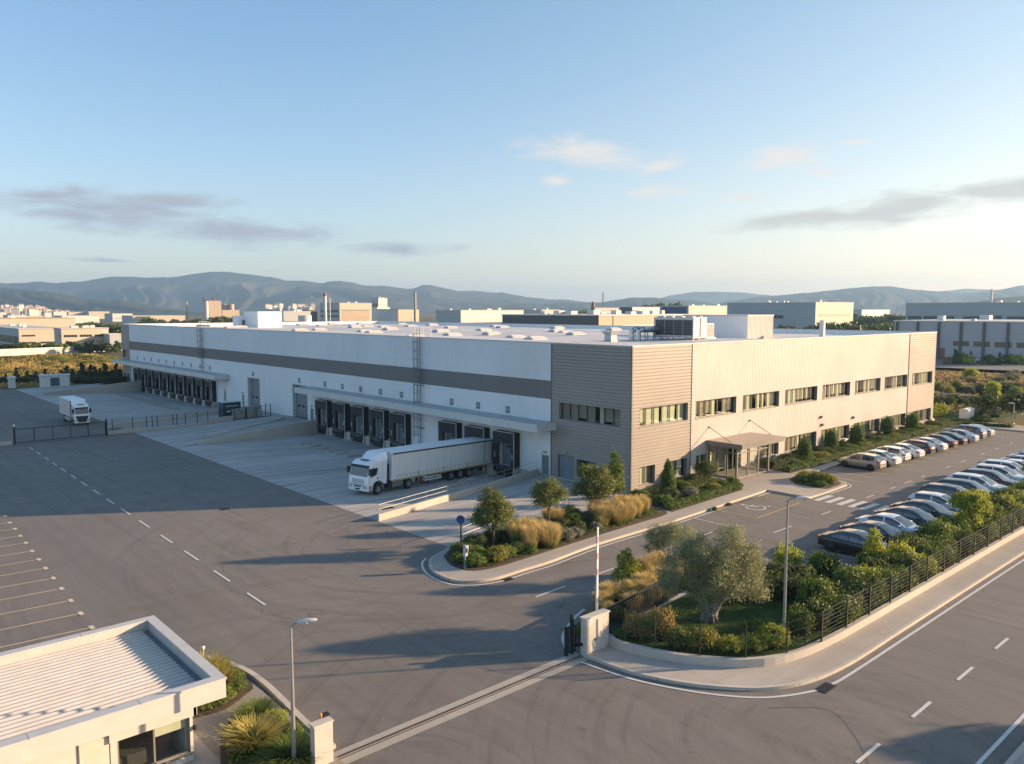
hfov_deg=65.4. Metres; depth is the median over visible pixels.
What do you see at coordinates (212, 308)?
silo block
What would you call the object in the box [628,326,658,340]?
air duct
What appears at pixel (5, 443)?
gate plinth
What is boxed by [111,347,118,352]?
tree
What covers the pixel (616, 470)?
column tree
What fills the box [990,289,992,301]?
tall chimney
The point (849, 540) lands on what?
parked car
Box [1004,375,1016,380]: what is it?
shrub
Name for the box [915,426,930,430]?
shrub
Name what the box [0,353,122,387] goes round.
field grass
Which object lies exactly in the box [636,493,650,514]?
tall grass
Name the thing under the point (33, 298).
foothill
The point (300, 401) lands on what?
sectional door
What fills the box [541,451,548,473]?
side door
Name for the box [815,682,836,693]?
drain grate
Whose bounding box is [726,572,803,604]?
garden hedge
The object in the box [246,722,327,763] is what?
tall grass
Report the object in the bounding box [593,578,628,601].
tall grass
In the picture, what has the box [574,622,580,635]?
shrub
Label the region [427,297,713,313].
hill
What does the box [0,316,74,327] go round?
cream hall
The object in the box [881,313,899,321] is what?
tree
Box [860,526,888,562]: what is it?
bush
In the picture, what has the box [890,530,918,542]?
shrub
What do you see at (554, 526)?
tall grass
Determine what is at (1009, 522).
shrub
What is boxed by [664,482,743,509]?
clipped hedge
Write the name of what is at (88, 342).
tree
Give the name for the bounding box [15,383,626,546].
dock apron
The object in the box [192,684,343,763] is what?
cobbled verge
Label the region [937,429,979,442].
parked car
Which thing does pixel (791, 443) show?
window
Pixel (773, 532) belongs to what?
car park lines
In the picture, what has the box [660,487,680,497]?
shrub
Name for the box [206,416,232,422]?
grey ramp block
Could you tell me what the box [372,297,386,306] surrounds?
white tower block
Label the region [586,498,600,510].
tall grass
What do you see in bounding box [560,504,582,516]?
shrub
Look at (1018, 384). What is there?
shrub
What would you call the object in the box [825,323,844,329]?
tree
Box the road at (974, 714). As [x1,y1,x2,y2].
[487,554,1023,763]
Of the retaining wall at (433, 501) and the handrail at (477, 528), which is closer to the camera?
the handrail at (477, 528)
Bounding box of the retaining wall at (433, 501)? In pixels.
[377,469,538,520]
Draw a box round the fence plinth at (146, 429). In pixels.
[108,422,211,434]
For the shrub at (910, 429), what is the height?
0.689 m
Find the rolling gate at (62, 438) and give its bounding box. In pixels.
[12,419,108,444]
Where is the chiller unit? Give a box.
[654,316,706,339]
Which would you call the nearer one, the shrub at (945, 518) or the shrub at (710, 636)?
the shrub at (710, 636)
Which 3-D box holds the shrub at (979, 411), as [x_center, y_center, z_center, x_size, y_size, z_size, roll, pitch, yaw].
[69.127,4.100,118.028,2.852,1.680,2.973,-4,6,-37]
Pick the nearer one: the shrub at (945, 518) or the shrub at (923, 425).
the shrub at (945, 518)
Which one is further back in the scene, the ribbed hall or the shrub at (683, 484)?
the ribbed hall
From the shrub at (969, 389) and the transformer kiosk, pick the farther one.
the transformer kiosk
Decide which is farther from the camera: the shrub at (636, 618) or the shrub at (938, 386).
the shrub at (938, 386)
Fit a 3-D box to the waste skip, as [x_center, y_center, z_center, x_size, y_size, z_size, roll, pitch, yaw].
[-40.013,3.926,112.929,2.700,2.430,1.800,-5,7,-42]
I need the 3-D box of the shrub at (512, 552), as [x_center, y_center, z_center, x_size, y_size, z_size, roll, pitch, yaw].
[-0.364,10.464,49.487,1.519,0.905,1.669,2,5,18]
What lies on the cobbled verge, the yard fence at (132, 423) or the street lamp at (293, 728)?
the street lamp at (293, 728)
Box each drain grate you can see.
[501,577,513,581]
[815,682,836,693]
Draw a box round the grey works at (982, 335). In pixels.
[893,315,1023,359]
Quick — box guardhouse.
[0,615,226,763]
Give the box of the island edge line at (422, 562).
[421,492,769,585]
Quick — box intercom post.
[463,545,468,568]
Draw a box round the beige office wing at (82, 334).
[53,325,108,343]
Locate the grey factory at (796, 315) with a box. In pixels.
[727,300,853,328]
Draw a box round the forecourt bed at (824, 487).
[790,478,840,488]
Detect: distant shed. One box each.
[3,314,25,316]
[48,312,66,316]
[54,315,99,322]
[67,312,84,314]
[83,311,108,318]
[104,313,132,321]
[121,315,185,323]
[853,310,889,316]
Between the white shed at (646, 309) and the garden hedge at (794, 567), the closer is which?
the garden hedge at (794, 567)
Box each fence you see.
[111,411,207,430]
[624,610,820,657]
[820,507,1023,641]
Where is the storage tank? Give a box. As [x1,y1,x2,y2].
[298,315,311,321]
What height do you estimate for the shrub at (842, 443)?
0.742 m
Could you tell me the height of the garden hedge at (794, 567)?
1.292 m
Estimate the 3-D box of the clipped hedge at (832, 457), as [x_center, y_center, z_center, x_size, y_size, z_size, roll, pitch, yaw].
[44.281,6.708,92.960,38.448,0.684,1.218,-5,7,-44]
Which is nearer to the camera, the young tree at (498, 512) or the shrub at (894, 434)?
the young tree at (498, 512)
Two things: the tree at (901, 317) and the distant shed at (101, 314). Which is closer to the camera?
the tree at (901, 317)
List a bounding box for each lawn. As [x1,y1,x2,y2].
[610,576,902,656]
[937,411,1023,421]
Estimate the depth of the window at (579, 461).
71.94 m
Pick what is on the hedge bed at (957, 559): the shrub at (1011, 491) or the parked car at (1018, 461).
the shrub at (1011, 491)
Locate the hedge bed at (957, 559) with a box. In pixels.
[896,521,1022,592]
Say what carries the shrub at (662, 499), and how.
on the office bed at (656, 506)
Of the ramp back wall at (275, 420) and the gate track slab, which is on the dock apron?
the ramp back wall at (275, 420)
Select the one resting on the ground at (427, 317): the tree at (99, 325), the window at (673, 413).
the tree at (99, 325)
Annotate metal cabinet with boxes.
[231,408,244,418]
[246,406,259,417]
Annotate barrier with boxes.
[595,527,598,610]
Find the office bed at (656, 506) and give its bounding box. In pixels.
[623,478,742,511]
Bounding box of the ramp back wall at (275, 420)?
[205,417,284,437]
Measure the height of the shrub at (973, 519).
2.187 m
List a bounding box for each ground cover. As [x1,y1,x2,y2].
[197,700,227,711]
[226,719,304,763]
[463,507,662,566]
[577,573,806,637]
[623,477,727,507]
[754,420,961,470]
[793,479,834,486]
[899,521,1022,590]
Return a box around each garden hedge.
[722,560,817,582]
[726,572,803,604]
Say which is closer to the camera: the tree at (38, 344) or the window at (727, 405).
the window at (727, 405)
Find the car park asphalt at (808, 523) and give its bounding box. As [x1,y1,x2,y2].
[520,429,1023,598]
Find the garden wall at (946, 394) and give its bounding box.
[934,392,974,396]
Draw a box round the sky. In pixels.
[0,0,1023,301]
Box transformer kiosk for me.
[38,373,69,387]
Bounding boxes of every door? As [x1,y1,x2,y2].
[50,378,59,385]
[78,736,110,763]
[247,377,260,407]
[292,383,307,418]
[310,405,313,419]
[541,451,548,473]
[558,451,573,479]
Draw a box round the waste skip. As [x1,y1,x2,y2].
[217,400,240,416]
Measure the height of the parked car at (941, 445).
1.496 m
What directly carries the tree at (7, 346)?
on the ground at (427, 317)
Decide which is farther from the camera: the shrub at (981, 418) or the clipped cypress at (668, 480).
the shrub at (981, 418)
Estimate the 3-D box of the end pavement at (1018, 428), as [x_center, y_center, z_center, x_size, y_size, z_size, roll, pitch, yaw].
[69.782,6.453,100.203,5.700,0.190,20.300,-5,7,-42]
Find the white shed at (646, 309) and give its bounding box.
[620,307,659,313]
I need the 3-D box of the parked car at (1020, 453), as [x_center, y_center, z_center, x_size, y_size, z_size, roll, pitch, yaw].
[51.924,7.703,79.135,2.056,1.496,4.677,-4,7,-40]
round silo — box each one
[222,304,227,309]
[228,304,233,309]
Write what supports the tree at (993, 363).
on the ground at (427, 317)
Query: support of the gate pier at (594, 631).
on the yard asphalt at (394, 634)
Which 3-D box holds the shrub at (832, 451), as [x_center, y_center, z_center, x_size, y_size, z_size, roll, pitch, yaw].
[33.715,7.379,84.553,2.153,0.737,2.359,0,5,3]
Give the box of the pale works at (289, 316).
[279,309,310,321]
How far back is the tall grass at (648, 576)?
43.27 m
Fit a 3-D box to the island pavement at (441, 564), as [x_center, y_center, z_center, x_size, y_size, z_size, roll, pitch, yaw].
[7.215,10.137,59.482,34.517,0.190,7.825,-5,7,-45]
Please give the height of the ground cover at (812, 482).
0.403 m
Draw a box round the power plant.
[320,302,371,321]
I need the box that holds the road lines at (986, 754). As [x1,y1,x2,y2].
[561,559,1023,763]
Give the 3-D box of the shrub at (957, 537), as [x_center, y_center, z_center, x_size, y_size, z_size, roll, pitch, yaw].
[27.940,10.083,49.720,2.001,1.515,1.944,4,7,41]
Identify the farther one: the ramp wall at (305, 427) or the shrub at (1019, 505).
the ramp wall at (305, 427)
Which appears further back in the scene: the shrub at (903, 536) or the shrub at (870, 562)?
the shrub at (903, 536)
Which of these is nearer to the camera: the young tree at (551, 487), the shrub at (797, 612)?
the shrub at (797, 612)
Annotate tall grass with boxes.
[197,648,233,669]
[212,708,290,753]
[213,659,242,682]
[227,694,286,723]
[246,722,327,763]
[505,518,517,540]
[506,520,524,541]
[515,516,538,527]
[516,524,541,542]
[522,536,537,545]
[533,515,552,525]
[535,521,563,548]
[539,506,564,522]
[541,521,562,539]
[585,501,602,515]
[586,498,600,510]
[589,589,614,607]
[593,513,610,526]
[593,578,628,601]
[594,504,612,524]
[594,599,613,609]
[601,497,620,507]
[606,504,632,524]
[613,493,628,503]
[613,589,643,609]
[614,500,638,521]
[620,577,651,599]
[623,495,643,517]
[632,569,658,583]
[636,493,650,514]
[637,555,665,572]
[643,549,666,566]
[643,581,661,602]
[647,565,679,588]
[670,554,684,569]
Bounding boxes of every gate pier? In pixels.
[309,711,333,763]
[580,608,609,655]
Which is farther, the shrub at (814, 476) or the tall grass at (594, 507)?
the shrub at (814, 476)
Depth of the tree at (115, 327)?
416.22 m
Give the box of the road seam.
[768,707,868,763]
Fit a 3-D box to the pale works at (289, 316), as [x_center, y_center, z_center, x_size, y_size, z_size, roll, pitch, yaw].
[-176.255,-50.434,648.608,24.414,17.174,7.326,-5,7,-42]
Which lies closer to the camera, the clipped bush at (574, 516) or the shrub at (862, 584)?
the shrub at (862, 584)
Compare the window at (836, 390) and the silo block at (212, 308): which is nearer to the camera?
the window at (836, 390)
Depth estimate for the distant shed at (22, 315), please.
903.96 m
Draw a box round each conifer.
[13,367,19,376]
[63,365,70,374]
[69,368,75,375]
[75,362,86,376]
[85,364,92,376]
[89,366,100,376]
[98,363,110,376]
[112,363,121,374]
[116,369,122,376]
[609,546,643,581]
[952,349,959,363]
[997,352,1003,363]
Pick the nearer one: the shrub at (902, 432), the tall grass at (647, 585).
the tall grass at (647, 585)
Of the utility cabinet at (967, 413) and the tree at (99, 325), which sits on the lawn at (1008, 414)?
the utility cabinet at (967, 413)
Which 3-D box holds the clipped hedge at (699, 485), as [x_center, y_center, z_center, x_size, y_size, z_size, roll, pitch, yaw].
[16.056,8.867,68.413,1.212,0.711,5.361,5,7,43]
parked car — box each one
[817,528,888,555]
[838,452,886,470]
[839,520,901,542]
[850,449,901,466]
[854,512,919,533]
[868,445,910,460]
[874,443,924,458]
[874,505,937,525]
[890,499,953,517]
[899,437,947,451]
[902,439,935,453]
[907,491,963,512]
[913,434,958,447]
[918,482,971,500]
[921,431,967,444]
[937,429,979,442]
[937,477,992,493]
[940,424,986,438]
[947,472,1008,490]
[961,468,1019,487]
[968,424,994,435]
[971,463,1023,481]
[979,459,1023,474]
[1000,455,1023,459]
[1005,458,1023,465]
[1006,452,1023,456]
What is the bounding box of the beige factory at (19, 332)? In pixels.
[0,323,59,344]
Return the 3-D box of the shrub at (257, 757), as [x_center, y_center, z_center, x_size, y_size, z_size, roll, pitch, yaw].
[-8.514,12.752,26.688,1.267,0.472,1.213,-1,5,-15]
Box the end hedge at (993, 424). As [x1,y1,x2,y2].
[957,421,1014,427]
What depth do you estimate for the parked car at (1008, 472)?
70.39 m
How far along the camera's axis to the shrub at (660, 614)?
36.66 m
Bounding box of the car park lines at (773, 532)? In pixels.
[535,436,1010,596]
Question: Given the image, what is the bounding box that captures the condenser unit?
[695,323,715,338]
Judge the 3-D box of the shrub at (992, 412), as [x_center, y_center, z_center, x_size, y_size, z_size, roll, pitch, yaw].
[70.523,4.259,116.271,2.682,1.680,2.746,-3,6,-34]
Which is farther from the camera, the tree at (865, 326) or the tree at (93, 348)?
the tree at (865, 326)
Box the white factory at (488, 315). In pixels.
[436,308,523,322]
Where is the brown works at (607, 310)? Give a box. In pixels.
[593,307,618,313]
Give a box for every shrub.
[1,355,15,359]
[15,378,22,382]
[18,366,32,369]
[23,376,35,382]
[24,373,38,377]
[39,360,56,364]
[56,356,68,359]
[70,376,81,383]
[78,355,96,358]
[84,378,96,383]
[97,359,111,361]
[197,701,215,710]
[213,683,239,705]
[219,658,231,667]
[226,678,247,691]
[227,667,247,679]
[241,752,275,763]
[260,708,289,725]
[279,719,305,737]
[449,541,468,553]
[450,551,463,562]
[461,532,487,546]
[462,543,484,555]
[462,551,487,567]
[481,545,510,562]
[483,527,507,543]
[500,543,518,558]
[559,527,576,540]
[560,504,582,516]
[570,527,584,537]
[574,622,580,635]
[583,607,609,615]
[584,514,596,523]
[589,521,602,529]
[609,605,629,621]
[621,611,646,641]
[630,488,651,496]
[645,603,676,641]
[651,493,674,504]
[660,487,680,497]
[661,624,694,650]
[676,480,691,489]
[682,486,698,495]
[690,625,722,651]
[704,482,721,489]
[716,480,729,485]
[716,634,746,652]
[739,632,768,651]
[752,617,778,633]
[755,622,791,648]
[759,457,773,463]
[770,541,807,564]
[779,453,793,458]
[781,602,816,634]
[790,457,802,463]
[792,454,816,460]
[793,473,812,482]
[795,572,840,605]
[798,469,812,475]
[802,594,833,630]
[803,550,846,578]
[808,471,823,480]
[810,479,827,486]
[812,451,831,457]
[813,445,831,450]
[819,591,862,627]
[821,448,839,453]
[821,473,839,483]
[824,578,855,597]
[830,561,870,584]
[832,587,867,615]
[834,447,852,451]
[836,441,846,446]
[843,443,857,447]
[846,574,883,610]
[848,563,883,574]
[851,548,887,566]
[852,441,876,446]
[855,552,891,571]
[856,568,891,600]
[864,434,874,438]
[865,439,877,442]
[869,435,889,440]
[869,564,906,594]
[870,548,903,568]
[873,433,886,435]
[884,435,904,440]
[885,535,914,548]
[885,538,916,559]
[888,432,901,435]
[888,561,918,590]
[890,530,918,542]
[892,551,923,578]
[895,431,915,435]
[904,428,920,431]
[904,536,924,554]
[910,534,930,546]
[911,523,927,534]
[912,551,941,577]
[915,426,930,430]
[916,533,939,542]
[919,542,942,568]
[920,424,936,428]
[922,515,953,538]
[927,421,945,426]
[928,537,959,565]
[931,515,957,524]
[933,397,946,404]
[933,518,962,533]
[934,382,943,391]
[935,532,958,559]
[941,384,955,392]
[942,395,957,404]
[945,517,971,530]
[947,533,976,556]
[948,379,963,392]
[950,393,963,403]
[955,508,985,530]
[956,526,979,548]
[957,397,970,404]
[961,368,979,377]
[962,375,980,383]
[962,384,974,392]
[966,527,986,546]
[970,405,986,414]
[970,415,996,422]
[970,522,999,541]
[974,382,986,395]
[980,517,1002,537]
[984,509,1010,535]
[985,407,1004,416]
[988,496,1016,510]
[989,486,1005,495]
[989,502,1004,513]
[998,492,1015,503]
[998,512,1019,530]
[999,485,1023,502]
[999,509,1018,524]
[1000,383,1014,393]
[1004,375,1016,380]
[1005,373,1020,379]
[1005,386,1023,394]
[1006,504,1023,522]
[1010,480,1023,491]
[1010,499,1023,519]
[1011,382,1022,386]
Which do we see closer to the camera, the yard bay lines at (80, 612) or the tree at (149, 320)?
the yard bay lines at (80, 612)
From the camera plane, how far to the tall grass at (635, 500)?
59.01 m
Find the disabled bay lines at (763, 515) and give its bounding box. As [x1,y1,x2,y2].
[717,495,798,518]
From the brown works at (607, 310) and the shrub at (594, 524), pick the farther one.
the brown works at (607, 310)
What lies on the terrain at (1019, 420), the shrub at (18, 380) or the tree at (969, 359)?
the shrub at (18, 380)
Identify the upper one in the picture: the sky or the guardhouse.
the sky
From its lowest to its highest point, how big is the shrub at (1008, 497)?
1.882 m
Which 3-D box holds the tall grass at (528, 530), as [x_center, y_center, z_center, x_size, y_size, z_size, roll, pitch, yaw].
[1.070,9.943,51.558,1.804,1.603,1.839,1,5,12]
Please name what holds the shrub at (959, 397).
on the terrain at (1019, 420)
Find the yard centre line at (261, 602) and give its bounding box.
[29,447,265,604]
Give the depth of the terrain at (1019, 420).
113.61 m
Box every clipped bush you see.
[509,541,525,553]
[511,537,522,545]
[524,543,537,553]
[554,517,571,528]
[565,512,582,524]
[569,520,585,530]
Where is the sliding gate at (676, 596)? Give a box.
[564,577,699,656]
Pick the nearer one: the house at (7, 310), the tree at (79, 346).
the tree at (79, 346)
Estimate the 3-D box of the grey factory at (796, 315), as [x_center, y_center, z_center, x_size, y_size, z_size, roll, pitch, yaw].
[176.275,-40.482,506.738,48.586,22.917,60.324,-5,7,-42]
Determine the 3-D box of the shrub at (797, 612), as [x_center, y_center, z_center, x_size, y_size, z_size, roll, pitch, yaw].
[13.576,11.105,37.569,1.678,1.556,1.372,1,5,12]
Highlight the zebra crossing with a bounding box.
[814,495,889,510]
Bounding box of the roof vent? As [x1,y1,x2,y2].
[601,331,619,341]
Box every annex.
[103,333,120,344]
[221,310,239,317]
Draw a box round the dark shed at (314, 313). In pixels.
[302,310,317,321]
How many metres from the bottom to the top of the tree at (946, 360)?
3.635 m
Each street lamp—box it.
[289,618,316,763]
[782,496,809,628]
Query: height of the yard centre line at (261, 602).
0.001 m
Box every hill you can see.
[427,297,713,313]
[661,292,770,303]
[718,285,1023,313]
[942,289,989,292]
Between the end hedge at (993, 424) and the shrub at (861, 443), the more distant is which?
the end hedge at (993, 424)
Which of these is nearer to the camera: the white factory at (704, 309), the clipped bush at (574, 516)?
the clipped bush at (574, 516)
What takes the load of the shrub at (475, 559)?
on the island bed at (448, 554)
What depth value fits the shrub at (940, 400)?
127.25 m
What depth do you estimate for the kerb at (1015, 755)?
27.59 m
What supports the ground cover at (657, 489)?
on the office bed at (656, 506)
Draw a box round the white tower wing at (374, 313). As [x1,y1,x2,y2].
[372,307,389,320]
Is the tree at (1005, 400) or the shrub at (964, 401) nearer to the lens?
the tree at (1005, 400)
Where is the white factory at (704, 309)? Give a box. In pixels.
[660,304,726,314]
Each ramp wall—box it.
[42,380,141,394]
[197,420,317,444]
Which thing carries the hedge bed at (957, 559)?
on the car park asphalt at (808, 523)
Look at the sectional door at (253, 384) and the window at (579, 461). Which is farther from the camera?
the sectional door at (253, 384)
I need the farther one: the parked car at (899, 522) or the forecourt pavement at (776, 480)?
the forecourt pavement at (776, 480)
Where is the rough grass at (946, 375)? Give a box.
[933,369,1023,416]
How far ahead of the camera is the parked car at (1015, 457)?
77.34 m
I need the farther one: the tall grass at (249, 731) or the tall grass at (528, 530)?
the tall grass at (528, 530)
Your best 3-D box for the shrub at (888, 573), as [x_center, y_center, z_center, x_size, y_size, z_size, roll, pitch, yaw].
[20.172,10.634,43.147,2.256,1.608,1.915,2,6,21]
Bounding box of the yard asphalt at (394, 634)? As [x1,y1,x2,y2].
[0,389,654,763]
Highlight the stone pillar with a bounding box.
[6,376,15,387]
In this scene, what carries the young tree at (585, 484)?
on the island bed at (448, 554)
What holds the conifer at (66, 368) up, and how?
on the terrain at (1019, 420)
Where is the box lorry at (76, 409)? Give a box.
[59,396,91,423]
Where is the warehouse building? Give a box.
[111,312,936,493]
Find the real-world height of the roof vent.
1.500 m
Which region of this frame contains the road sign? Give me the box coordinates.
[456,515,464,542]
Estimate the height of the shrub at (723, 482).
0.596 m
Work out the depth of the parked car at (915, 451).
83.12 m
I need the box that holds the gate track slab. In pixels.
[333,652,588,763]
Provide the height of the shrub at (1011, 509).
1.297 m
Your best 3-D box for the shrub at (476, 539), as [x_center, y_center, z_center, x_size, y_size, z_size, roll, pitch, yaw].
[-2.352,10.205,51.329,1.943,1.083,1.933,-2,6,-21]
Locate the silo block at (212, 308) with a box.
[202,297,221,322]
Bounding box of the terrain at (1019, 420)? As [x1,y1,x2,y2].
[0,354,1023,544]
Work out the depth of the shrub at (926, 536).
49.50 m
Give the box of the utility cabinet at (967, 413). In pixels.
[959,407,973,418]
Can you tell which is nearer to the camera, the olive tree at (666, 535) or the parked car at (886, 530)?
the olive tree at (666, 535)
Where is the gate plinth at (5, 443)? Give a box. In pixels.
[0,441,11,445]
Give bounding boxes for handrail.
[111,401,250,421]
[202,415,309,437]
[378,462,534,512]
[462,507,517,540]
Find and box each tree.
[1,343,14,348]
[16,342,29,347]
[30,342,41,347]
[46,342,58,346]
[56,343,69,350]
[66,341,77,345]
[74,343,82,352]
[84,339,97,353]
[89,343,96,352]
[92,322,110,332]
[98,342,105,353]
[103,342,110,353]
[109,324,120,332]
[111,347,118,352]
[112,342,121,349]
[143,318,159,323]
[190,318,203,322]
[205,316,224,322]
[220,316,228,321]
[468,485,515,547]
[528,475,569,521]
[569,462,621,502]
[606,448,627,497]
[640,517,696,561]
[650,520,772,623]
[691,458,718,478]
[777,324,794,328]
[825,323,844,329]
[836,322,858,329]
[845,324,867,329]
[849,320,865,326]
[853,316,861,322]
[861,316,881,325]
[861,323,876,329]
[876,318,889,323]
[878,323,893,330]
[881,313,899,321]
[892,314,905,322]
[933,402,949,417]
[940,356,954,363]
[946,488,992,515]
[955,352,968,363]
[961,354,975,364]
[972,393,1001,409]
[980,354,998,363]
[983,380,1001,395]
[989,361,999,364]
[996,392,1023,419]
[1001,354,1015,363]
[1008,354,1023,363]
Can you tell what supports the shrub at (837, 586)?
on the garden lawn at (617, 633)
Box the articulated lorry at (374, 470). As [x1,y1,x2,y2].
[347,437,491,494]
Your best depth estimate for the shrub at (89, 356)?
251.37 m
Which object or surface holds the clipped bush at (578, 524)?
on the island bed at (448, 554)
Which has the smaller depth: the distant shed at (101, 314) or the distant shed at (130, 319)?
the distant shed at (130, 319)
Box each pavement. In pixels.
[140,732,220,763]
[431,485,764,579]
[589,533,1023,685]
[710,422,959,496]
[986,422,1023,431]
[1013,752,1023,763]
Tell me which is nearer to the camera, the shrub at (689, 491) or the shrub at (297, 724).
the shrub at (297, 724)
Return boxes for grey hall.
[524,308,552,313]
[905,300,1023,319]
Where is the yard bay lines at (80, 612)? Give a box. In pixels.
[0,515,94,647]
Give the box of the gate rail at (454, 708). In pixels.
[337,655,583,758]
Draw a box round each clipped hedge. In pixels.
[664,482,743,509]
[676,471,712,487]
[680,478,715,492]
[725,475,740,483]
[766,456,794,468]
[783,458,823,471]
[820,422,949,463]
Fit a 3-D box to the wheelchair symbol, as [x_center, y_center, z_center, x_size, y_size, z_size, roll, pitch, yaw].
[19.188,9.870,62.714,2.316,0.010,1.676,2,5,17]
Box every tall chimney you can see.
[186,302,187,320]
[323,293,326,321]
[414,292,416,321]
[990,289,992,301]
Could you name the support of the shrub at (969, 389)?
on the terrain at (1019, 420)
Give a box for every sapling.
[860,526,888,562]
[958,489,989,511]
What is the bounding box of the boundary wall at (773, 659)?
[609,526,1023,667]
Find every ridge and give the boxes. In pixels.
[0,272,597,311]
[239,286,510,313]
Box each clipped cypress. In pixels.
[659,458,676,491]
[796,438,811,456]
[823,429,839,448]
[848,424,865,442]
[879,415,895,434]
[904,412,919,428]
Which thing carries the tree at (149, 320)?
on the ground at (427, 317)
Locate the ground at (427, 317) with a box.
[0,314,1023,520]
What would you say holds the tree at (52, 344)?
on the ground at (427, 317)
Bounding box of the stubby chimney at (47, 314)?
[43,313,51,316]
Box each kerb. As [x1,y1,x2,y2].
[205,655,335,748]
[428,489,766,582]
[584,550,1023,690]
[767,463,846,498]
[1004,741,1023,763]
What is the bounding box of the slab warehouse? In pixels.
[501,310,725,325]
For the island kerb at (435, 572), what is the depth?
50.42 m
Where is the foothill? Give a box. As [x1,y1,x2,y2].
[0,288,202,314]
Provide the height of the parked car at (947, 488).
1.752 m
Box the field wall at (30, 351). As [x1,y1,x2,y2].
[0,346,121,355]
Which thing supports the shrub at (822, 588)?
on the garden lawn at (617, 633)
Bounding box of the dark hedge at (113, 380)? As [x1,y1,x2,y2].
[99,376,129,384]
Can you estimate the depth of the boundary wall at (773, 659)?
36.13 m
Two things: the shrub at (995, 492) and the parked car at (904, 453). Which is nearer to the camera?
the shrub at (995, 492)
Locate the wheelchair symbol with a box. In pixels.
[741,504,769,509]
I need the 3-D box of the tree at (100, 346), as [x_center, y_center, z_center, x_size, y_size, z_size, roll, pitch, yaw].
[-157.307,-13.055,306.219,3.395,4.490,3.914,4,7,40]
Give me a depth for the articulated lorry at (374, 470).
71.42 m
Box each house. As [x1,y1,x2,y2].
[4,307,10,313]
[11,308,19,314]
[17,304,23,310]
[27,308,34,315]
[291,304,296,308]
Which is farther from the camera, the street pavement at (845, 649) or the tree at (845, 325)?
the tree at (845, 325)
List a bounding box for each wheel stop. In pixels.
[298,441,312,444]
[308,444,322,446]
[316,446,330,449]
[326,448,340,451]
[335,451,349,454]
[345,453,360,456]
[458,478,473,482]
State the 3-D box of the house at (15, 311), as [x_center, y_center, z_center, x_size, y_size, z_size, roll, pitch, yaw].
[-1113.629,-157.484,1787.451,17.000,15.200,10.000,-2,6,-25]
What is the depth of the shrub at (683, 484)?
68.18 m
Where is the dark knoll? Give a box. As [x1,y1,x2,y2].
[979,296,1023,301]
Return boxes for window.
[117,718,194,763]
[123,349,128,357]
[370,468,377,477]
[558,402,620,427]
[576,459,595,477]
[639,402,687,427]
[639,464,655,486]
[671,458,686,478]
[696,396,736,418]
[696,454,705,466]
[743,391,778,411]
[760,442,778,458]
[785,386,817,405]
[785,431,816,452]
[821,424,848,444]
[822,382,849,399]
[854,418,879,434]
[855,378,880,394]
[885,374,907,389]
[887,413,905,427]
[912,371,931,385]
[913,408,930,422]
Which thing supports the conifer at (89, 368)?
on the terrain at (1019, 420)
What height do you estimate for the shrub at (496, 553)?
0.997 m
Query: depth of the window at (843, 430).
93.01 m
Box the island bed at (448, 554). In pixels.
[444,507,666,570]
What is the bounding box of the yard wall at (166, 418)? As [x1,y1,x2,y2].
[107,406,247,428]
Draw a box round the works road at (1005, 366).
[935,359,1023,370]
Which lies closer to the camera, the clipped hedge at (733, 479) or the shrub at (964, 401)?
the clipped hedge at (733, 479)
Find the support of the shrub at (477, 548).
on the island bed at (448, 554)
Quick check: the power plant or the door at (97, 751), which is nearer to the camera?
the door at (97, 751)
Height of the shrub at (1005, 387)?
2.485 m
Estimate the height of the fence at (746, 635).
1.480 m
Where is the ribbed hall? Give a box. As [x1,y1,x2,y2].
[377,309,418,321]
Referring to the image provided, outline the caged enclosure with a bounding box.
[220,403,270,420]

